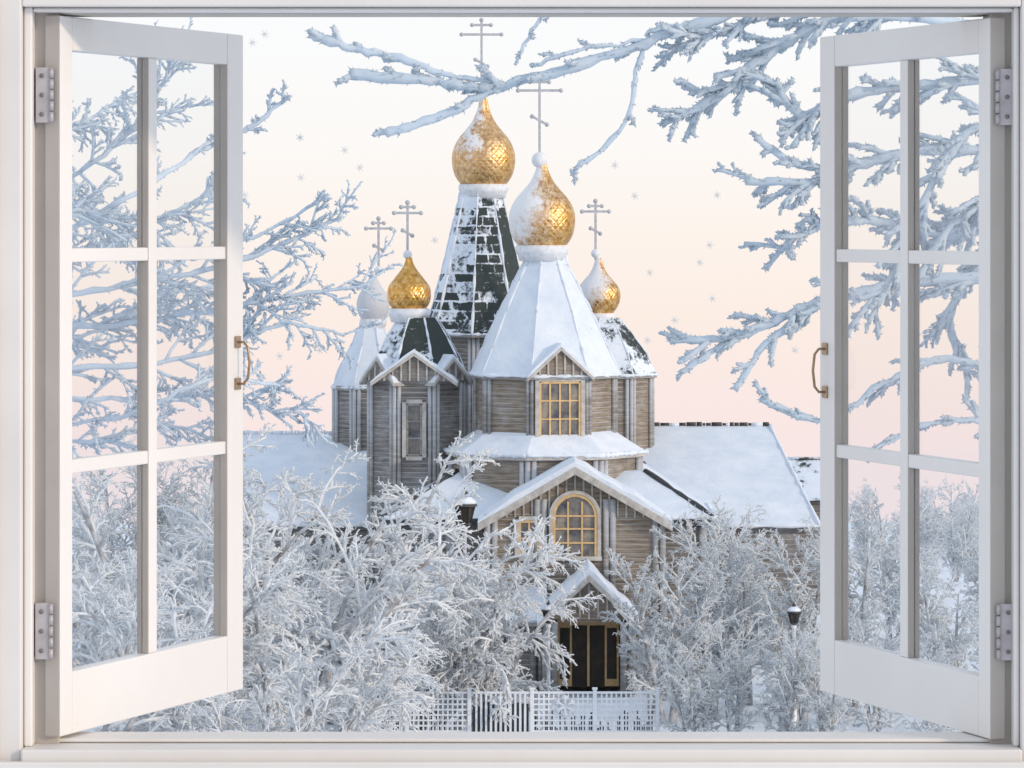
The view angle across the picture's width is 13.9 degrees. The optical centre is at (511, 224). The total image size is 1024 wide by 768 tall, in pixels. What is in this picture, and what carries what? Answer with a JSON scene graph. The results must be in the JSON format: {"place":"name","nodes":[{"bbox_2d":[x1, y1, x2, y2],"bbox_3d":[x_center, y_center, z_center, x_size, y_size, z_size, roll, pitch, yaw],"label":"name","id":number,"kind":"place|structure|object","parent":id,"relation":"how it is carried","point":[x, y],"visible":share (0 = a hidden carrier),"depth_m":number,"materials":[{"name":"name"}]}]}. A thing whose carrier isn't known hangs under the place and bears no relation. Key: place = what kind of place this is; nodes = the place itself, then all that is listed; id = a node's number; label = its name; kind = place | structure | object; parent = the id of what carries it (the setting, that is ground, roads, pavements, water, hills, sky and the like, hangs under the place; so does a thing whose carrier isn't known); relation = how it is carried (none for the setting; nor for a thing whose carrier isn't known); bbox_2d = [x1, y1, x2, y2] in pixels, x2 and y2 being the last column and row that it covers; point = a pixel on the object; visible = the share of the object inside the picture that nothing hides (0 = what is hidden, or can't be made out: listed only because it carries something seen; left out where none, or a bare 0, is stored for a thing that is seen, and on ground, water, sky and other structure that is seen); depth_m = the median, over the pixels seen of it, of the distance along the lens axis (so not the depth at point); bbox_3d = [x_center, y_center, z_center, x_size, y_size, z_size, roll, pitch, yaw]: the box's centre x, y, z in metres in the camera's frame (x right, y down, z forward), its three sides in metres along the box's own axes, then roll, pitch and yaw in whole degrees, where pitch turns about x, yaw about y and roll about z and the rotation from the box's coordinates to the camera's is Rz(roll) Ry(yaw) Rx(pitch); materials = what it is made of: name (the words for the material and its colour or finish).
{"place":"outdoors","nodes":[
{"label":"outdoors","id":0,"kind":"place"},
{"bbox_2d":[72,521,978,731],"bbox_3d":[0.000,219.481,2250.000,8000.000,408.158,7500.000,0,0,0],"label":"ground","id":1,"kind":"structure","parent":0,"point":[759,726],"depth_m":136.95,"materials":[{"name":"white snow"}]},
{"bbox_2d":[72,474,127,658],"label":"birch tree","id":2,"kind":"object","parent":1,"relation":"on","point":[105,533],"visible":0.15,"depth_m":137.39,"materials":[{"name":"white plant"}]},
{"bbox_2d":[72,505,127,556],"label":"birch tree","id":3,"kind":"object","parent":1,"relation":"on","point":[99,516],"visible":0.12,"depth_m":193.60,"materials":[{"name":"white plant"}]},
{"bbox_2d":[72,435,196,648],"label":"birch tree","id":4,"kind":"object","parent":1,"relation":"on","point":[131,512],"visible":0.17,"depth_m":139.92,"materials":[{"name":"white plant"}]},
{"bbox_2d":[72,544,249,731],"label":"frosted tree","id":5,"kind":"object","parent":1,"relation":"on","point":[162,721],"visible":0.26,"depth_m":110.27,"materials":[{"name":"white plant"}]},
{"bbox_2d":[170,497,210,559],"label":"birch tree","id":6,"kind":"object","parent":1,"relation":"on","point":[190,522],"visible":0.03,"depth_m":267.37,"materials":[{"name":"white plant"}]},
{"bbox_2d":[107,449,277,644],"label":"birch tree","id":7,"kind":"object","parent":1,"relation":"on","point":[164,497],"visible":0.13,"depth_m":140.58,"materials":[{"name":"white plant"}]},
{"bbox_2d":[72,422,370,717],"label":"frosted tree","id":8,"kind":"object","parent":1,"relation":"on","point":[80,507],"visible":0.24,"depth_m":126.69,"materials":[{"name":"white plant"}]},
{"bbox_2d":[102,540,344,731],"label":"frosted tree","id":9,"kind":"object","parent":1,"relation":"on","point":[271,608],"visible":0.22,"depth_m":116.58,"materials":[{"name":"white plant"}]},
{"bbox_2d":[159,500,312,703],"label":"birch tree","id":10,"kind":"object","parent":1,"relation":"on","point":[194,582],"visible":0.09,"depth_m":137.00,"materials":[{"name":"white plant"}]},
{"bbox_2d":[72,17,402,478],"bbox_3d":[-3.267,7.010,34.070,3.589,17.825,3.423,0,0,44],"label":"frosted tree","id":11,"kind":"object","parent":1,"relation":"on","point":[99,219],"visible":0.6,"depth_m":33.98,"materials":[{"name":"white plant"}]},
{"bbox_2d":[72,549,438,731],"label":"frosted tree","id":12,"kind":"object","parent":1,"relation":"on","point":[164,625],"visible":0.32,"depth_m":111.46,"materials":[{"name":"white plant"}]},
{"bbox_2d":[164,659,352,731],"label":"frosted tree","id":13,"kind":"object","parent":1,"relation":"on","point":[265,724],"visible":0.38,"depth_m":108.57,"materials":[{"name":"white plant"}]},
{"bbox_2d":[157,490,500,731],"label":"frosted tree","id":14,"kind":"object","parent":1,"relation":"on","point":[402,598],"visible":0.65,"depth_m":121.97,"materials":[{"name":"white plant"}]},
{"bbox_2d":[210,630,448,731],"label":"frosted tree","id":15,"kind":"object","parent":1,"relation":"on","point":[390,686],"visible":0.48,"depth_m":112.84,"materials":[{"name":"white plant"}]},
{"bbox_2d":[170,430,501,724],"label":"frosted tree","id":16,"kind":"object","parent":1,"relation":"on","point":[395,534],"visible":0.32,"depth_m":131.19,"materials":[{"name":"white plant"}]},
{"bbox_2d":[266,549,513,729],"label":"frosted tree","id":17,"kind":"object","parent":1,"relation":"on","point":[354,607],"visible":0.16,"depth_m":127.01,"materials":[{"name":"white plant"}]},
{"bbox_2d":[204,514,585,729],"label":"frosted tree","id":18,"kind":"object","parent":1,"relation":"on","point":[525,567],"visible":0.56,"depth_m":126.80,"materials":[{"name":"white plant"}]},
{"bbox_2d":[454,487,476,724],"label":"street lamp","id":19,"kind":"object","parent":1,"relation":"on","point":[467,508],"visible":0.38,"depth_m":130.84,"materials":[{"name":"black metal"}]},
{"bbox_2d":[381,575,605,731],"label":"frosted tree","id":20,"kind":"object","parent":1,"relation":"on","point":[489,657],"visible":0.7,"depth_m":125.79,"materials":[{"name":"white plant"}]},
{"bbox_2d":[342,687,659,731],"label":"fence","id":21,"kind":"object","parent":1,"relation":"on","point":[490,724],"visible":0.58,"depth_m":125.48,"materials":[{"name":"white wood"}]},
{"bbox_2d":[243,18,819,694],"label":"church","id":22,"kind":"structure","parent":1,"relation":"on","point":[535,368],"depth_m":150.17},
{"bbox_2d":[541,600,553,729],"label":"street lamp","id":23,"kind":"object","parent":1,"relation":"on","point":[545,609],"visible":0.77,"depth_m":127.44,"materials":[{"name":"black metal"}]},
{"bbox_2d":[306,17,978,463],"bbox_3d":[1.676,6.761,24.943,5.824,18.326,2.550,0,0,0],"label":"frosted tree","id":24,"kind":"object","parent":1,"relation":"on","point":[952,227],"visible":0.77,"depth_m":24.98,"materials":[{"name":"white plant"}]},
{"bbox_2d":[617,611,684,713],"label":"birch tree","id":25,"kind":"object","parent":1,"relation":"on","point":[641,669],"visible":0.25,"depth_m":132.56,"materials":[{"name":"white plant"}]},
{"bbox_2d":[599,543,729,723],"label":"birch tree","id":26,"kind":"object","parent":1,"relation":"on","point":[684,634],"visible":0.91,"depth_m":130.41,"materials":[{"name":"white plant"}]},
{"bbox_2d":[647,636,733,731],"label":"bush","id":27,"kind":"object","parent":1,"relation":"on","point":[696,703],"visible":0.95,"depth_m":123.70,"materials":[{"name":"white plant"}]},
{"bbox_2d":[650,495,776,713],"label":"birch tree","id":28,"kind":"object","parent":1,"relation":"on","point":[700,597],"visible":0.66,"depth_m":133.16,"materials":[{"name":"white plant"}]},
{"bbox_2d":[688,607,771,731],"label":"bush","id":29,"kind":"object","parent":1,"relation":"on","point":[738,675],"visible":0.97,"depth_m":124.03,"materials":[{"name":"white plant"}]},
{"bbox_2d":[682,499,787,705],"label":"birch tree","id":30,"kind":"object","parent":1,"relation":"on","point":[735,600],"visible":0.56,"depth_m":135.60,"materials":[{"name":"white plant"}]},
{"bbox_2d":[752,622,819,731],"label":"bush","id":31,"kind":"object","parent":1,"relation":"on","point":[783,707],"visible":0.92,"depth_m":122.57,"materials":[{"name":"white plant"}]},
{"bbox_2d":[787,602,800,731],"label":"street lamp","id":32,"kind":"object","parent":1,"relation":"on","point":[793,611],"visible":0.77,"depth_m":127.42,"materials":[{"name":"black metal"}]},
{"bbox_2d":[741,513,864,725],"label":"birch tree","id":33,"kind":"object","parent":1,"relation":"on","point":[789,598],"visible":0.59,"depth_m":131.07,"materials":[{"name":"white plant"}]},
{"bbox_2d":[787,457,819,602],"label":"house","id":34,"kind":"structure","parent":1,"relation":"on","point":[807,470],"depth_m":172.71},
{"bbox_2d":[788,638,857,731],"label":"bush","id":35,"kind":"object","parent":1,"relation":"on","point":[827,721],"visible":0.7,"depth_m":121.75,"materials":[{"name":"white plant"}]},
{"bbox_2d":[794,505,899,714],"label":"birch tree","id":36,"kind":"object","parent":1,"relation":"on","point":[864,613],"visible":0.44,"depth_m":133.75,"materials":[{"name":"white plant"}]},
{"bbox_2d":[848,477,887,577],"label":"birch tree","id":37,"kind":"object","parent":1,"relation":"on","point":[863,542],"visible":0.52,"depth_m":237.30,"materials":[{"name":"white plant"}]},
{"bbox_2d":[838,604,910,731],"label":"bush","id":38,"kind":"object","parent":1,"relation":"on","point":[880,726],"visible":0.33,"depth_m":124.12,"materials":[{"name":"white plant"}]},
{"bbox_2d":[874,511,899,577],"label":"birch tree","id":39,"kind":"object","parent":1,"relation":"on","point":[889,565],"visible":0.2,"depth_m":234.92,"materials":[{"name":"white plant"}]},
{"bbox_2d":[848,474,958,659],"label":"birch tree","id":40,"kind":"object","parent":1,"relation":"on","point":[881,568],"visible":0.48,"depth_m":138.12,"materials":[{"name":"white plant"}]},
{"bbox_2d":[894,633,959,731],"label":"birch tree","id":41,"kind":"object","parent":1,"relation":"on","point":[933,728],"visible":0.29,"depth_m":121.87,"materials":[{"name":"white plant"}]},
{"bbox_2d":[920,504,938,579],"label":"birch tree","id":42,"kind":"object","parent":1,"relation":"on","point":[932,568],"visible":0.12,"depth_m":215.86,"materials":[{"name":"white plant"}]},
{"bbox_2d":[885,542,978,730],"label":"birch tree","id":43,"kind":"object","parent":1,"relation":"on","point":[949,639],"visible":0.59,"depth_m":129.38,"materials":[{"name":"white plant"}]},
{"bbox_2d":[920,479,947,581],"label":"birch tree","id":44,"kind":"object","parent":1,"relation":"on","point":[923,497],"visible":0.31,"depth_m":191.20,"materials":[{"name":"white plant"}]},
{"bbox_2d":[925,475,978,570],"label":"birch tree","id":45,"kind":"object","parent":1,"relation":"on","point":[965,499],"visible":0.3,"depth_m":287.58,"materials":[{"name":"white plant"}]},
{"bbox_2d":[936,497,978,581],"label":"birch tree","id":46,"kind":"object","parent":1,"relation":"on","point":[960,545],"visible":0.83,"depth_m":205.07,"materials":[{"name":"white plant"}]},
{"bbox_2d":[943,495,978,581],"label":"birch tree","id":47,"kind":"object","parent":1,"relation":"on","point":[970,554],"visible":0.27,"depth_m":224.51,"materials":[{"name":"white plant"}]},
{"bbox_2d":[953,524,978,670],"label":"birch tree","id":48,"kind":"object","parent":1,"relation":"on","point":[973,574],"visible":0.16,"depth_m":136.18,"materials":[{"name":"white plant"}]},
{"bbox_2d":[961,493,978,581],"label":"birch tree","id":49,"kind":"object","parent":1,"relation":"on","point":[972,514],"visible":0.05,"depth_m":237.67,"materials":[{"name":"white plant"}]},
{"bbox_2d":[72,17,982,520],"label":"sky","id":50,"kind":"structure","parent":0,"point":[674,229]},
{"bbox_3d":[0.000,6.100,8.457,8.000,19.000,0.205,0,0,0],"label":"wall","id":51,"kind":"object","parent":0,"visible":0},
{"bbox_2d":[0,0,1023,767],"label":"window","id":52,"kind":"structure","parent":51,"relation":"attached to","point":[54,704],"depth_m":8.42,"materials":[{"name":"paint"}]}
]}

